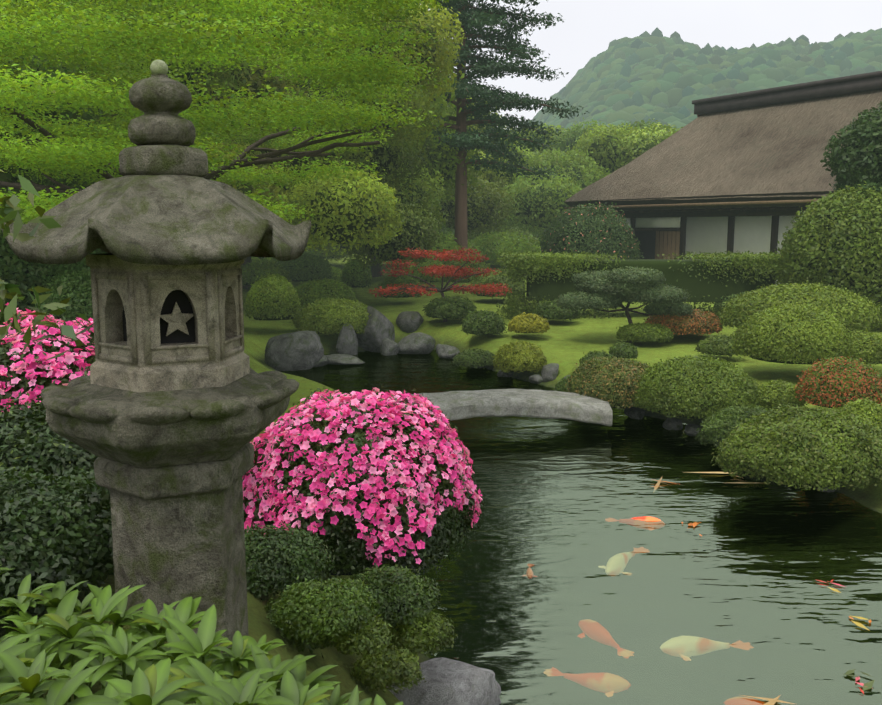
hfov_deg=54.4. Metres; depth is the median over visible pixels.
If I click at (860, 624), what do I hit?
floating leaves
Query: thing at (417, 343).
shore rock
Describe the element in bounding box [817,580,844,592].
floating leaves
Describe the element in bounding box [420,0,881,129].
sky
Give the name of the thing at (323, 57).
leaf foliage
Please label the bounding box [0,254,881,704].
terrain
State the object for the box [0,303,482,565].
flowers
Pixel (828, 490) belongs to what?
rock
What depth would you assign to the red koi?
6.96 m
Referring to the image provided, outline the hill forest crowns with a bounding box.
[511,28,881,137]
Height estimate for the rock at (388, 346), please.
0.426 m
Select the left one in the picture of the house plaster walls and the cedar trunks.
the cedar trunks
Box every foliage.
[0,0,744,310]
[0,169,483,693]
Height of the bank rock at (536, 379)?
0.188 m
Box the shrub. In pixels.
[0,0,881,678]
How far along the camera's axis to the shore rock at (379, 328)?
16.33 m
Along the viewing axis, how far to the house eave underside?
25.13 m
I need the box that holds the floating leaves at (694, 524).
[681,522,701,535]
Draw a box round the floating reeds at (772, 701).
[742,695,793,704]
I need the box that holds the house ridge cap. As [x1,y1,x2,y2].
[692,71,881,114]
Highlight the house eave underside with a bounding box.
[564,191,833,210]
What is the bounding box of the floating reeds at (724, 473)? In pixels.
[690,472,754,483]
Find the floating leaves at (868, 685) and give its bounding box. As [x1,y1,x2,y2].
[844,669,874,693]
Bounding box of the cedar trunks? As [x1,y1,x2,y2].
[426,1,560,254]
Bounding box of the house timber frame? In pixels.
[586,206,821,283]
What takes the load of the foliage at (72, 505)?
on the terrain
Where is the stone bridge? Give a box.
[411,389,612,425]
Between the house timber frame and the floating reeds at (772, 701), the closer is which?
the floating reeds at (772, 701)
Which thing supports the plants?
on the terrain
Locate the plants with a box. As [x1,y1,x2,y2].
[0,564,402,704]
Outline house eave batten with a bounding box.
[564,199,831,209]
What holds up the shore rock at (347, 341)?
on the terrain
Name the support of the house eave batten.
attached to the thatched house roof
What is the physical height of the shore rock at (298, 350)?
0.836 m
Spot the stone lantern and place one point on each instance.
(170, 407)
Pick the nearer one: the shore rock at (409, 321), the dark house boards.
the shore rock at (409, 321)
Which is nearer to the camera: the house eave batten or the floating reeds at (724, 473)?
the floating reeds at (724, 473)
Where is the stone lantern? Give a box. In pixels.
[1,60,310,652]
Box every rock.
[264,331,323,370]
[314,354,327,366]
[325,354,364,364]
[336,323,357,354]
[356,306,394,352]
[380,338,400,355]
[387,657,500,704]
[396,311,423,332]
[398,332,434,353]
[436,344,459,357]
[497,370,513,376]
[529,374,542,383]
[541,363,558,381]
[624,407,644,419]
[663,417,682,429]
[685,424,702,435]
[815,487,836,491]
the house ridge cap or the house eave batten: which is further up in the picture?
the house ridge cap
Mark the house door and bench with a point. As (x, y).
(661, 247)
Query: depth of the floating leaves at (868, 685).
4.44 m
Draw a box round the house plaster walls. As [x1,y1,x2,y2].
[612,215,806,284]
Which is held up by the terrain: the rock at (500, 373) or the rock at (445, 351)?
the rock at (500, 373)
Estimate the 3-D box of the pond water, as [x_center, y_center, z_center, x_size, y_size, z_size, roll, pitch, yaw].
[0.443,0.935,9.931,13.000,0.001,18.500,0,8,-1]
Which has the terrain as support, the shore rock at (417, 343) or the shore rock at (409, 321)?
the shore rock at (409, 321)
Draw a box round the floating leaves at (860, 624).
[849,616,871,630]
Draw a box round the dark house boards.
[635,231,654,258]
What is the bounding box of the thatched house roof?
[564,89,881,201]
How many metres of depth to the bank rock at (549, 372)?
13.03 m
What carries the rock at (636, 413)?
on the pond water
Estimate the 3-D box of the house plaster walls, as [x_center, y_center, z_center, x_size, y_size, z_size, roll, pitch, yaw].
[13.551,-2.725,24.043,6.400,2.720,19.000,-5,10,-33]
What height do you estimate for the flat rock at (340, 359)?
0.175 m
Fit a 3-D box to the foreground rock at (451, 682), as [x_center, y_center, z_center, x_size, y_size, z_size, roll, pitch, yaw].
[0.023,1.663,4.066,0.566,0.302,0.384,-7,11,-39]
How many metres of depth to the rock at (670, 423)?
10.11 m
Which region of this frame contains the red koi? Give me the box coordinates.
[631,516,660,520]
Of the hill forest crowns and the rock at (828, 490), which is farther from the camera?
the hill forest crowns
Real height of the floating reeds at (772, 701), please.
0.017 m
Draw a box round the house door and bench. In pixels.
[655,231,679,258]
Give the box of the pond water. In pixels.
[280,350,881,704]
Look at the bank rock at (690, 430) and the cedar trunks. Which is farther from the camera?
the cedar trunks
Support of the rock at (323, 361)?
in the pond water
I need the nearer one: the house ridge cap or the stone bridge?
the stone bridge

